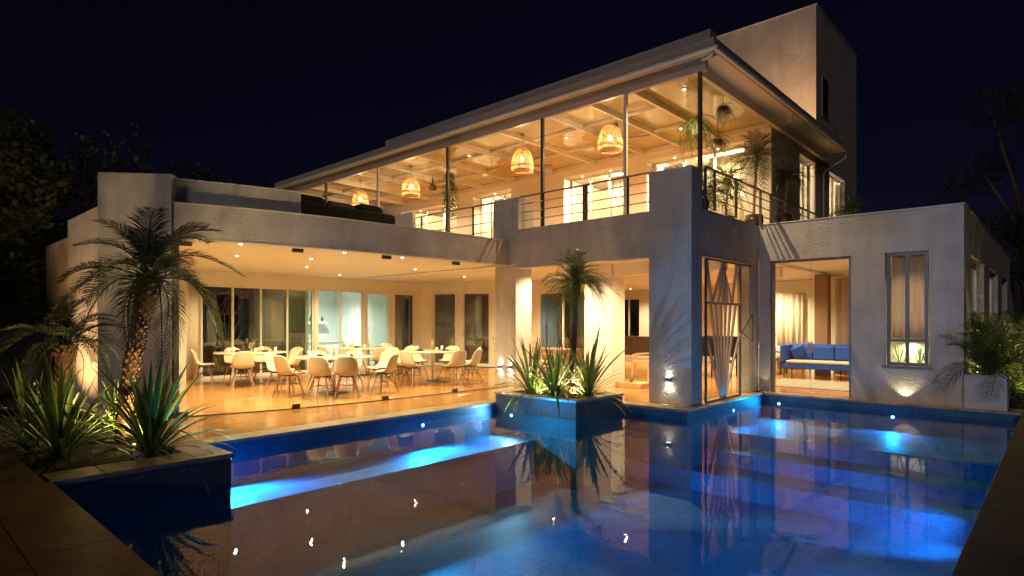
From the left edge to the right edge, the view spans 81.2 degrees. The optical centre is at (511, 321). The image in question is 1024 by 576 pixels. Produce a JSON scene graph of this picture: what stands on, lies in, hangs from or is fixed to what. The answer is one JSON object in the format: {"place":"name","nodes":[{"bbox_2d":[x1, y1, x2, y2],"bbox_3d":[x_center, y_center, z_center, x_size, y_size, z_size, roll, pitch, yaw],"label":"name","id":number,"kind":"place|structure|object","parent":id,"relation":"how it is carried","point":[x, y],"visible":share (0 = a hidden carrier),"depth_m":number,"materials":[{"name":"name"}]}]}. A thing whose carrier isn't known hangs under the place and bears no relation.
{"place":"outdoors","nodes":[
{"label":"outdoors","id":0,"kind":"place"},
{"bbox_2d":[47,356,764,398],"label":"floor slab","id":1,"kind":"structure","parent":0,"point":[484,362],"depth_m":21.60,"materials":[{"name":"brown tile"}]},
{"bbox_2d":[195,391,1023,445],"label":"pool coping","id":2,"kind":"object","parent":1,"relation":"on","point":[262,434],"visible":0.68,"depth_m":10.83,"materials":[{"name":"stone"}]},
{"bbox_2d":[704,257,752,403],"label":"metal gate","id":3,"kind":"structure","parent":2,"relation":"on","point":[722,346],"depth_m":12.15,"materials":[{"name":"grey metal"}]},
{"bbox_2d":[964,373,1008,410],"bbox_3d":[8.716,1.288,10.978,0.610,0.615,0.520,0,0,43],"label":"planter box","id":4,"kind":"object","parent":2,"relation":"on","point":[974,391],"visible":0.86,"depth_m":10.80,"materials":[{"name":"white paint"}]},
{"bbox_2d":[931,312,1023,401],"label":"areca palm","id":5,"kind":"object","parent":4,"relation":"in","point":[991,364],"visible":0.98,"depth_m":10.87,"materials":[{"name":"green plant"}]},
{"bbox_2d":[45,357,950,438],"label":"floor","id":6,"kind":"structure","parent":0,"point":[218,396],"depth_m":12.89,"materials":[{"name":"beige tile"}]},
{"bbox_2d":[191,349,214,384],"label":"shell chair","id":7,"kind":"object","parent":6,"relation":"on","point":[197,362],"visible":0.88,"depth_m":15.10,"materials":[{"name":"beige plastic"}]},
{"bbox_2d":[223,347,248,381],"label":"shell chair","id":8,"kind":"object","parent":6,"relation":"on","point":[227,358],"visible":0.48,"depth_m":16.04,"materials":[{"name":"beige plastic"}]},
{"bbox_2d":[230,351,254,388],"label":"shell chair","id":9,"kind":"object","parent":6,"relation":"on","point":[242,360],"visible":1,"depth_m":14.18,"materials":[{"name":"beige plastic"}]},
{"bbox_2d":[213,350,287,384],"bbox_3d":[-6.683,1.191,15.329,1.760,0.818,1.760,0,0,43],"label":"round table","id":10,"kind":"object","parent":6,"relation":"on","point":[259,352],"visible":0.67,"depth_m":15.15,"materials":[{"name":"beige paint"}]},
{"bbox_2d":[253,347,273,379],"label":"shell chair","id":11,"kind":"object","parent":6,"relation":"on","point":[258,359],"visible":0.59,"depth_m":16.64,"materials":[{"name":"beige plastic"}]},
{"bbox_2d":[264,353,294,393],"bbox_3d":[-5.250,1.158,13.446,0.548,0.893,0.508,0,0,14],"label":"shell chair","id":12,"kind":"object","parent":6,"relation":"on","point":[270,364],"visible":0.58,"depth_m":13.46,"materials":[{"name":"beige plastic"}]},
{"bbox_2d":[272,355,304,397],"bbox_3d":[-4.762,1.158,12.698,0.508,0.893,0.548,0,0,31],"label":"shell chair","id":13,"kind":"object","parent":6,"relation":"on","point":[282,365],"visible":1,"depth_m":12.51,"materials":[{"name":"beige plastic"}]},
{"bbox_2d":[306,356,337,399],"bbox_3d":[-3.939,1.158,12.379,0.508,0.893,0.548,0,0,10],"label":"shell chair","id":14,"kind":"object","parent":6,"relation":"on","point":[318,367],"visible":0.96,"depth_m":12.19,"materials":[{"name":"beige plastic"}]},
{"bbox_2d":[292,354,373,394],"bbox_3d":[-3.984,1.191,13.388,1.760,0.818,1.760,0,0,43],"label":"round table","id":15,"kind":"object","parent":6,"relation":"on","point":[331,357],"visible":0.68,"depth_m":13.31,"materials":[{"name":"beige"}]},
{"bbox_2d":[333,356,359,399],"bbox_3d":[-3.434,1.158,12.438,0.508,0.893,0.548,0,0,-11],"label":"shell chair","id":16,"kind":"object","parent":6,"relation":"on","point":[346,366],"visible":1,"depth_m":12.25,"materials":[{"name":"beige plastic"}]},
{"bbox_2d":[338,346,397,375],"bbox_3d":[-4.272,1.191,17.800,1.760,0.818,1.760,0,0,43],"label":"round table","id":17,"kind":"object","parent":6,"relation":"on","point":[368,353],"visible":0.61,"depth_m":17.77,"materials":[{"name":"white paint"}]},
{"bbox_2d":[367,350,394,388],"bbox_3d":[-3.136,1.158,14.369,0.508,0.893,0.548,0,0,38],"label":"shell chair","id":18,"kind":"object","parent":6,"relation":"on","point":[384,358],"visible":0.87,"depth_m":14.54,"materials":[{"name":"beige plastic"}]},
{"bbox_2d":[370,353,399,394],"bbox_3d":[-2.785,1.158,13.196,0.548,0.893,0.508,0,0,14],"label":"shell chair","id":19,"kind":"object","parent":6,"relation":"on","point":[391,364],"visible":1,"depth_m":13.05,"materials":[{"name":"beige plastic"}]},
{"bbox_2d":[398,350,425,387],"bbox_3d":[-2.483,1.158,14.741,0.508,0.893,0.548,0,0,36],"label":"shell chair","id":20,"kind":"object","parent":6,"relation":"on","point":[407,359],"visible":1,"depth_m":14.57,"materials":[{"name":"beige plastic"}]},
{"bbox_2d":[405,346,427,378],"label":"shell chair","id":21,"kind":"object","parent":6,"relation":"on","point":[418,359],"visible":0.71,"depth_m":16.92,"materials":[{"name":"beige plastic"}]},
{"bbox_2d":[399,349,456,382],"bbox_3d":[-2.105,1.191,15.872,1.760,0.818,1.760,0,0,43],"label":"round table","id":22,"kind":"object","parent":6,"relation":"on","point":[432,353],"visible":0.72,"depth_m":15.72,"materials":[{"name":"grey paint"}]},
{"bbox_2d":[441,350,467,386],"bbox_3d":[-1.421,1.158,14.877,0.508,0.893,0.548,0,0,-40],"label":"shell chair","id":23,"kind":"object","parent":6,"relation":"on","point":[457,359],"visible":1,"depth_m":14.71,"materials":[{"name":"beige plastic"}]},
{"bbox_2d":[458,349,482,384],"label":"shell chair","id":24,"kind":"object","parent":6,"relation":"on","point":[476,358],"visible":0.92,"depth_m":15.29,"materials":[{"name":"beige plastic"}]},
{"bbox_2d":[46,3,1013,417],"bbox_3d":[4.143,-4.020,18.101,28.104,11.240,20.357,0,0,10],"label":"villa","id":25,"kind":"object","parent":6,"relation":"on","point":[788,79],"visible":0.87,"depth_m":14.06,"materials":[{"name":"paint"}]},
{"bbox_2d":[186,283,198,380],"bbox_3d":[-9.073,0.279,15.465,0.142,2.602,1.860,0,0,43],"label":"curtain","id":26,"kind":"object","parent":25,"relation":"hanging from","point":[192,339],"visible":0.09,"depth_m":16.04,"materials":[{"name":"beige fabric"}]},
{"bbox_2d":[201,284,313,378],"bbox_3d":[-7.403,0.280,17.603,0.070,2.594,3.364,0,0,43],"label":"window","id":27,"kind":"structure","parent":25,"relation":"in","point":[232,287],"depth_m":17.57,"materials":[{"name":"white paint"}]},
{"bbox_2d":[308,340,343,362],"bbox_3d":[-7.725,1.165,22.081,0.680,0.850,2.980,0,0,43],"label":"kitchen counter","id":28,"kind":"object","parent":25,"relation":"on","point":[327,344],"visible":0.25,"depth_m":22.59,"materials":[{"name":"white paint"}]},
{"bbox_2d":[317,289,362,369],"bbox_3d":[-5.618,0.280,19.542,0.070,2.594,1.694,0,0,43],"label":"window","id":29,"kind":"structure","parent":25,"relation":"in","point":[361,292],"depth_m":19.51,"materials":[{"name":"white paint"}]},
{"bbox_2d":[301,194,394,224],"bbox_3d":[-3.894,-2.185,13.339,1.200,0.970,2.350,0,0,43],"label":"outdoor sofa","id":30,"kind":"object","parent":25,"relation":"on","point":[314,205],"visible":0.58,"depth_m":12.88,"materials":[{"name":"grey fabric"}]},
{"bbox_2d":[351,180,368,205],"bbox_3d":[-5.492,-4.564,21.642,0.628,1.092,0.628,0,0,43],"label":"pendant lamp","id":31,"kind":"object","parent":25,"relation":"hanging from","point":[358,197],"visible":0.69,"depth_m":21.50,"materials":[{"name":"brown wicker"}]},
{"bbox_2d":[366,291,390,367],"bbox_3d":[-4.632,0.280,20.612,0.070,2.594,1.044,0,0,43],"label":"door","id":32,"kind":"structure","parent":25,"relation":"in","point":[388,294],"depth_m":20.90,"materials":[{"name":"white paint"}]},
{"bbox_2d":[394,292,414,346],"bbox_3d":[-3.887,0.280,21.421,0.070,2.594,0.944,0,0,43],"label":"door","id":33,"kind":"structure","parent":25,"relation":"in","point":[413,294],"depth_m":21.71,"materials":[{"name":"white paint"}]},
{"bbox_2d":[401,166,419,200],"bbox_3d":[-3.322,-4.564,19.643,0.628,1.092,0.628,0,0,43],"label":"pendant lamp","id":34,"kind":"object","parent":25,"relation":"hanging from","point":[404,191],"visible":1,"depth_m":19.52,"materials":[{"name":"brown wicker"}]},
{"bbox_2d":[409,178,456,192],"bbox_3d":[-2.773,-4.822,20.979,1.722,0.513,1.660,0,0,-3],"label":"ceiling fan","id":35,"kind":"object","parent":25,"relation":"hanging from","point":[433,187],"visible":0.7,"depth_m":20.80,"materials":[{"name":"brown wood"}]},
{"bbox_2d":[432,292,456,364],"bbox_3d":[-2.435,0.260,21.666,0.970,2.640,0.100,0,0,18],"label":"door","id":36,"kind":"structure","parent":25,"relation":"in","point":[433,293],"depth_m":21.76,"materials":[{"name":"white paint"}]},
{"bbox_2d":[416,202,492,234],"bbox_3d":[-1.972,-2.519,16.566,4.305,0.998,0.050,0,0,43],"label":"railing","id":37,"kind":"object","parent":25,"relation":"on","point":[445,220],"visible":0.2,"depth_m":15.97,"materials":[{"name":"black metal"}]},
{"bbox_2d":[462,291,489,365],"bbox_3d":[-1.264,0.260,21.274,1.100,2.640,0.100,0,0,18],"label":"door","id":38,"kind":"structure","parent":25,"relation":"in","point":[475,292],"depth_m":21.39,"materials":[{"name":"white paint"}]},
{"bbox_2d":[480,192,510,237],"bbox_3d":[-0.475,-3.375,22.514,1.974,2.804,0.070,0,0,43],"label":"window","id":39,"kind":"structure","parent":25,"relation":"in","point":[505,194],"depth_m":22.98,"materials":[{"name":"white paint"}]},
{"bbox_2d":[511,134,533,176],"bbox_3d":[0.282,-4.564,16.324,0.628,1.092,0.628,0,0,43],"label":"pendant lamp","id":40,"kind":"object","parent":25,"relation":"hanging from","point":[523,169],"visible":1,"depth_m":16.20,"materials":[{"name":"brown wicker"}]},
{"bbox_2d":[497,153,551,173],"bbox_3d":[0.346,-4.822,18.128,1.722,0.513,1.660,0,0,20],"label":"ceiling fan","id":41,"kind":"object","parent":25,"relation":"hanging from","point":[507,164],"visible":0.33,"depth_m":17.94,"materials":[{"name":"brown wood"}]},
{"bbox_2d":[539,291,583,369],"bbox_3d":[1.722,0.290,20.028,2.094,2.574,0.070,0,0,43],"label":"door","id":42,"kind":"structure","parent":25,"relation":"in","point":[563,318],"depth_m":20.02,"materials":[{"name":"white paint"}]},
{"bbox_2d":[520,171,651,225],"bbox_3d":[1.520,-2.609,13.254,3.560,0.818,0.050,0,0,43],"label":"railing","id":43,"kind":"object","parent":25,"relation":"on","point":[585,211],"visible":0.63,"depth_m":13.13,"materials":[{"name":"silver metal"}]},
{"bbox_2d":[572,170,622,221],"bbox_3d":[2.872,-3.375,19.432,2.274,2.804,0.070,0,0,43],"label":"window","id":44,"kind":"structure","parent":25,"relation":"in","point":[609,173],"depth_m":19.63,"materials":[{"name":"white paint"}]},
{"bbox_2d":[597,123,622,157],"bbox_3d":[2.364,-4.564,14.407,0.628,1.092,0.628,0,0,43],"label":"pendant lamp","id":45,"kind":"object","parent":25,"relation":"hanging from","point":[611,148],"visible":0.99,"depth_m":14.28,"materials":[{"name":"wicker"}]},
{"bbox_2d":[582,124,649,148],"bbox_3d":[2.742,-4.822,15.520,1.722,0.513,1.660,0,0,43],"label":"ceiling fan","id":46,"kind":"object","parent":25,"relation":"hanging from","point":[589,138],"visible":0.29,"depth_m":15.35,"materials":[{"name":"brown wood"}]},
{"bbox_2d":[611,175,622,215],"bbox_3d":[3.491,-3.361,19.354,0.916,2.722,0.148,0,0,43],"label":"curtain","id":47,"kind":"object","parent":25,"relation":"hanging from","point":[616,211],"visible":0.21,"depth_m":19.38,"materials":[{"name":"beige fabric"}]},
{"bbox_2d":[674,112,719,161],"bbox_3d":[4.332,-4.410,14.002,1.155,1.380,1.144,0,0,43],"label":"hanging plant","id":48,"kind":"object","parent":25,"relation":"hanging from","point":[691,123],"visible":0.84,"depth_m":13.96,"materials":[{"name":"green plant"}]},
{"bbox_2d":[654,146,741,211],"bbox_3d":[5.373,-3.375,17.129,2.874,2.804,0.070,0,0,43],"label":"window","id":49,"kind":"structure","parent":25,"relation":"in","point":[735,148],"depth_m":17.30,"materials":[{"name":"white paint"}]},
{"bbox_2d":[704,134,732,160],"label":"hanging plant","id":50,"kind":"object","parent":25,"relation":"hanging from","point":[717,144],"visible":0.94,"depth_m":14.82,"materials":[{"name":"green plant"}]},
{"bbox_2d":[714,101,734,129],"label":"hanging plant","id":51,"kind":"object","parent":25,"relation":"hanging from","point":[724,108],"visible":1,"depth_m":13.52,"materials":[{"name":"green plant"}]},
{"bbox_2d":[709,152,743,220],"bbox_3d":[6.164,-3.361,16.896,1.220,2.722,0.154,0,0,43],"label":"curtain","id":52,"kind":"object","parent":25,"relation":"hanging from","point":[721,160],"visible":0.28,"depth_m":16.87,"materials":[{"name":"beige fabric"}]},
{"bbox_2d":[744,214,762,225],"bbox_3d":[5.909,-2.280,14.610,0.440,0.620,0.440,0,0,43],"label":"plant pot","id":53,"kind":"object","parent":25,"relation":"on","point":[752,218],"visible":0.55,"depth_m":14.43,"materials":[{"name":"ceramic"}]},
{"bbox_2d":[712,129,796,212],"bbox_3d":[6.039,-3.573,14.764,1.879,2.147,1.957,0,0,-25],"label":"palm tree","id":54,"kind":"object","parent":53,"relation":"in","point":[756,156],"visible":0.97,"depth_m":14.54,"materials":[{"name":"green plant"}]},
{"bbox_2d":[704,166,823,225],"bbox_3d":[6.533,-2.609,14.623,0.050,0.818,8.235,0,0,43],"label":"railing","id":55,"kind":"object","parent":25,"relation":"attached to","point":[736,198],"visible":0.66,"depth_m":13.09,"materials":[{"name":"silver metal"}]},
{"bbox_2d":[778,214,791,221],"bbox_3d":[7.075,-2.485,15.507,0.340,0.550,0.340,0,0,43],"label":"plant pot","id":56,"kind":"object","parent":25,"relation":"on","point":[782,218],"visible":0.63,"depth_m":15.37,"materials":[{"name":"ceramic"}]},
{"bbox_2d":[772,158,824,213],"bbox_3d":[7.192,-3.352,15.455,1.386,1.706,1.729,0,0,-6],"label":"palm tree","id":57,"kind":"object","parent":56,"relation":"in","point":[785,180],"visible":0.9,"depth_m":15.44,"materials":[{"name":"green plant"}]},
{"bbox_2d":[777,293,804,368],"bbox_3d":[9.262,0.329,19.889,0.918,2.502,0.180,0,0,43],"label":"curtain","id":58,"kind":"object","parent":25,"relation":"hanging from","point":[790,318],"visible":0.77,"depth_m":19.86,"materials":[{"name":"beige fabric"}]},
{"bbox_2d":[821,75,829,121],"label":"window","id":59,"kind":"structure","parent":25,"relation":"in","point":[825,83],"depth_m":18.79,"materials":[{"name":"glass"}]},
{"bbox_2d":[829,175,840,216],"bbox_3d":[10.688,-3.585,19.963,0.070,2.444,1.824,0,0,43],"label":"window","id":60,"kind":"structure","parent":25,"relation":"in","point":[832,178],"depth_m":20.24,"materials":[{"name":"white paint"}]},
{"bbox_2d":[835,278,848,374],"bbox_3d":[9.906,0.154,17.538,0.172,2.852,0.814,0,0,-44],"label":"curtain","id":61,"kind":"object","parent":25,"relation":"hanging from","point":[842,311],"visible":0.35,"depth_m":17.64,"materials":[{"name":"beige fabric"}]},
{"bbox_2d":[892,256,904,337],"bbox_3d":[7.840,-0.491,12.107,0.046,1.662,0.268,0,0,-44],"label":"curtain","id":62,"kind":"object","parent":25,"relation":"hanging from","point":[898,296],"visible":0.88,"depth_m":12.12,"materials":[{"name":"beige fabric"}]},
{"bbox_2d":[882,251,931,369],"bbox_3d":[7.836,-0.213,11.860,0.820,2.307,0.205,0,0,43],"label":"window","id":63,"kind":"structure","parent":25,"relation":"in","point":[907,340],"depth_m":11.88,"materials":[{"name":"grey metal"}]},
{"bbox_2d":[891,334,924,362],"bbox_3d":[8.115,0.580,12.164,0.740,0.640,0.370,0,0,43],"label":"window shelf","id":64,"kind":"object","parent":25,"relation":"attached to","point":[913,347],"depth_m":12.30,"materials":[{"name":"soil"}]},
{"bbox_2d":[910,255,924,338],"bbox_3d":[8.071,-0.491,11.895,0.046,1.662,0.281,0,0,-44],"label":"curtain","id":65,"kind":"object","parent":25,"relation":"hanging from","point":[917,296],"visible":0.92,"depth_m":11.91,"materials":[{"name":"beige fabric"}]},
{"bbox_2d":[971,261,976,341],"bbox_3d":[10.068,-0.325,13.193,0.070,2.044,2.744,0,0,43],"label":"window","id":66,"kind":"structure","parent":25,"relation":"in","point":[973,266],"depth_m":13.94,"materials":[{"name":"grey metal"}]},
{"bbox_3d":[5.298,-2.280,14.832,0.440,0.620,0.440,0,0,43],"label":"plant pot","id":67,"kind":"object","parent":25,"relation":"on","visible":0},
{"bbox_2d":[707,165,767,214],"bbox_3d":[5.330,-3.238,14.925,1.519,1.478,1.765,0,0,-26],"label":"palm tree","id":68,"kind":"object","parent":67,"relation":"in","point":[740,185],"visible":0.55,"depth_m":14.71,"materials":[{"name":"green plant"}]},
{"bbox_3d":[9.831,-2.210,17.319,0.400,0.340,0.400,0,0,43],"label":"plant pot","id":69,"kind":"object","parent":25,"relation":"on","visible":0},
{"bbox_2d":[829,193,889,216],"bbox_3d":[9.838,-2.908,17.353,1.499,1.592,1.960,0,0,-18],"label":"palm tree","id":70,"kind":"object","parent":69,"relation":"in","point":[851,210],"visible":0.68,"depth_m":17.21,"materials":[{"name":"green plant"}]},
{"bbox_2d":[615,372,648,388],"bbox_3d":[2.950,1.401,14.505,0.712,0.390,0.663,0,0,43],"label":"coffee table","id":71,"kind":"object","parent":6,"relation":"on","point":[635,384],"visible":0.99,"depth_m":14.36,"materials":[{"name":"brown wood"}]},
{"bbox_2d":[625,336,648,355],"bbox_3d":[4.947,1.100,24.047,2.100,1.000,0.520,0,0,43],"label":"sideboard","id":72,"kind":"object","parent":6,"relation":"on","point":[637,344],"visible":0.2,"depth_m":23.70,"materials":[{"name":"brown wood"}]},
{"bbox_2d":[776,378,848,390],"bbox_3d":[7.660,1.591,15.036,2.300,0.013,2.100,0,0,43],"label":"rug","id":73,"kind":"object","parent":6,"relation":"on","point":[816,384],"visible":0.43,"depth_m":14.99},
{"bbox_2d":[780,343,848,379],"bbox_3d":[8.674,1.126,16.727,2.000,0.952,0.860,0,0,43],"label":"sofa","id":74,"kind":"object","parent":6,"relation":"on","point":[832,357],"visible":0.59,"depth_m":16.74,"materials":[{"name":"blue fabric"}]},
{"bbox_2d":[790,345,805,358],"bbox_3d":[8.211,0.880,17.139,0.490,0.490,0.120,20,19,-2],"label":"cushion","id":75,"kind":"object","parent":74,"relation":"on","point":[798,351],"visible":1,"depth_m":17.09,"materials":[{"name":"blue fabric"}]},
{"bbox_2d":[0,323,1023,410],"bbox_3d":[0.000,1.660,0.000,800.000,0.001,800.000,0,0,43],"label":"ground","id":76,"kind":"structure","parent":0,"point":[476,336],"depth_m":46.76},
{"bbox_2d":[0,132,71,342],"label":"tree","id":77,"kind":"object","parent":76,"relation":"on","point":[26,185],"visible":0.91,"depth_m":14.32,"materials":[{"name":"green plant"}]},
{"bbox_2d":[0,107,163,364],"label":"tree","id":78,"kind":"object","parent":76,"relation":"on","point":[36,244],"visible":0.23,"depth_m":21.84,"materials":[{"name":"green plant"}]},
{"bbox_2d":[171,153,231,297],"bbox_3d":[-16.419,-3.296,29.812,7.381,9.941,7.069,0,0,43],"label":"tree","id":79,"kind":"object","parent":76,"relation":"on","point":[201,174],"visible":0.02,"depth_m":29.48,"materials":[{"name":"green plant"}]},
{"bbox_2d":[929,68,1023,321],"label":"tree","id":80,"kind":"object","parent":76,"relation":"on","point":[1014,226],"visible":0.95,"depth_m":27.43,"materials":[{"name":"green plant"}]},
{"bbox_2d":[970,312,1023,408],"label":"areca palm","id":81,"kind":"object","parent":76,"relation":"on","point":[1017,379],"visible":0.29,"depth_m":11.97,"materials":[{"name":"green plant"}]},
{"bbox_2d":[972,309,1023,407],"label":"areca palm","id":82,"kind":"object","parent":76,"relation":"on","point":[1008,318],"visible":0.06,"depth_m":13.54,"materials":[{"name":"green plant"}]},
{"bbox_2d":[1010,238,1023,284],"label":"tree","id":83,"kind":"object","parent":76,"relation":"on","point":[1018,270],"visible":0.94,"depth_m":20.87,"materials":[{"name":"green plant"}]},
{"bbox_2d":[0,0,1023,417],"label":"sky","id":84,"kind":"structure","parent":0,"point":[256,90],"materials":[{"name":"black"}]},
{"bbox_2d":[531,347,582,374],"bbox_3d":[0.950,1.208,18.157,2.220,0.785,1.020,0,0,43],"label":"dining table","id":85,"kind":"object","parent":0,"point":[567,357],"visible":0.26,"depth_m":17.46,"materials":[{"name":"brown wood"}]},
{"bbox_2d":[215,394,1020,485],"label":"pool wall","id":86,"kind":"structure","parent":0,"point":[683,440],"depth_m":10.96,"materials":[{"name":"tile"}]},
{"bbox_2d":[231,417,1008,575],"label":"pool floor","id":87,"kind":"structure","parent":0,"point":[764,496],"depth_m":8.68,"materials":[{"name":"tile"}]},
{"bbox_2d":[0,407,233,575],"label":"planter","id":88,"kind":"object","parent":87,"relation":"on","point":[163,515],"visible":0.54,"depth_m":5.98,"materials":[{"name":"tile"}]},
{"bbox_2d":[0,360,111,459],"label":"bladed plant","id":89,"kind":"object","parent":88,"relation":"in","point":[21,391],"visible":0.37,"depth_m":6.69,"materials":[{"name":"green plant"}]},
{"bbox_2d":[0,294,125,416],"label":"palm tree","id":90,"kind":"object","parent":88,"relation":"on","point":[61,327],"visible":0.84,"depth_m":7.50,"materials":[{"name":"green plant"}]},
{"bbox_2d":[0,350,142,469],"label":"bladed plant","id":91,"kind":"object","parent":88,"relation":"in","point":[56,424],"visible":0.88,"depth_m":6.38,"materials":[{"name":"green plant"}]},
{"bbox_2d":[75,368,164,440],"bbox_3d":[-5.034,1.213,7.702,1.352,1.232,1.171,0,0,-8],"label":"bladed plant","id":92,"kind":"object","parent":88,"relation":"in","point":[110,407],"visible":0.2,"depth_m":7.55,"materials":[{"name":"green plant"}]},
{"bbox_2d":[35,204,246,448],"bbox_3d":[-4.515,0.089,7.301,2.276,2.830,2.119,0,0,43],"label":"palm tree","id":93,"kind":"object","parent":88,"relation":"on","point":[150,263],"visible":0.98,"depth_m":7.04,"materials":[{"name":"green plant"}]},
{"bbox_2d":[40,352,246,503],"bbox_3d":[-3.924,1.101,6.519,2.083,1.573,2.000,0,0,43],"label":"bladed plant","id":94,"kind":"object","parent":88,"relation":"in","point":[152,409],"visible":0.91,"depth_m":6.43,"materials":[{"name":"green plant"}]},
{"bbox_2d":[494,386,623,490],"bbox_3d":[0.917,2.190,11.750,2.004,1.581,1.564,0,0,43],"label":"planter","id":95,"kind":"object","parent":87,"relation":"on","point":[578,446],"visible":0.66,"depth_m":11.00,"materials":[{"name":"tile"}]},
{"bbox_2d":[475,332,584,412],"bbox_3d":[0.436,1.180,11.822,2.343,1.934,2.245,0,0,43],"label":"bladed plant","id":96,"kind":"object","parent":95,"relation":"in","point":[537,355],"visible":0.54,"depth_m":11.88,"materials":[{"name":"green plant"}]},
{"bbox_2d":[511,368,551,405],"bbox_3d":[0.526,1.252,11.642,1.222,0.870,1.128,0,0,43],"label":"bladed plant","id":97,"kind":"object","parent":95,"relation":"in","point":[534,389],"visible":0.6,"depth_m":11.60,"materials":[{"name":"green plant"}]},
{"bbox_2d":[512,341,593,425],"bbox_3d":[0.847,1.212,11.462,1.999,1.730,1.866,0,0,43],"label":"bladed plant","id":98,"kind":"object","parent":95,"relation":"in","point":[553,375],"visible":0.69,"depth_m":11.31,"materials":[{"name":"green plant"}]},
{"bbox_2d":[540,249,624,396],"bbox_3d":[1.243,0.026,11.521,1.732,2.952,1.656,0,0,-18],"label":"palm tree","id":99,"kind":"object","parent":95,"relation":"on","point":[576,272],"visible":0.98,"depth_m":11.46,"materials":[{"name":"green plant"}]},
{"bbox_2d":[541,323,637,437],"bbox_3d":[1.451,1.179,11.588,2.081,2.307,2.126,0,0,43],"label":"bladed plant","id":100,"kind":"object","parent":95,"relation":"in","point":[589,376],"visible":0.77,"depth_m":11.40,"materials":[{"name":"green plant"}]},
{"bbox_2d":[702,335,736,375],"bbox_3d":[6.224,1.020,18.126,1.800,1.160,0.700,0,0,43],"label":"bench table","id":101,"kind":"object","parent":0,"point":[734,341],"visible":0.07,"depth_m":17.86,"materials":[{"name":"brown wood"}]},
{"bbox_3d":[3.941,-2.080,12.547,0.400,0.232,0.400,0,0,43],"label":"pot stand","id":102,"kind":"object","parent":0,"visible":0},
{"bbox_3d":[3.941,-2.370,12.547,0.400,0.340,0.400,0,0,43],"label":"plant pot","id":103,"kind":"object","parent":102,"relation":"on","visible":0},
{"bbox_2d":[696,162,746,225],"bbox_3d":[4.088,-2.460,12.634,1.649,1.704,1.520,0,0,-2],"label":"palm tree","id":104,"kind":"object","parent":103,"relation":"in","point":[710,192],"visible":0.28,"depth_m":12.36,"materials":[{"name":"green plant"}]},
{"bbox_3d":[-2.099,-2.141,20.012,0.400,0.350,0.400,0,0,43],"label":"plant pot","id":105,"kind":"object","parent":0,"visible":0},
{"bbox_2d":[439,172,458,215],"bbox_3d":[-2.085,-3.483,20.000,0.699,3.027,0.735,0,0,43],"label":"climbing plant","id":106,"kind":"object","parent":105,"relation":"in","point":[452,189],"visible":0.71,"depth_m":20.08,"materials":[{"name":"green plant"}]},
{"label":"walkway base","id":107,"kind":"structure","parent":0,"visible":0},
{"bbox_2d":[0,443,160,575],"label":"walkway","id":108,"kind":"structure","parent":107,"relation":"on","point":[49,529],"depth_m":3.89,"materials":[{"name":"brown tile"}]},
{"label":"side deck base","id":109,"kind":"structure","parent":0,"visible":0},
{"bbox_2d":[951,413,1023,575],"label":"side deck","id":110,"kind":"structure","parent":109,"relation":"on","point":[994,545],"depth_m":4.64,"materials":[{"name":"stone"}]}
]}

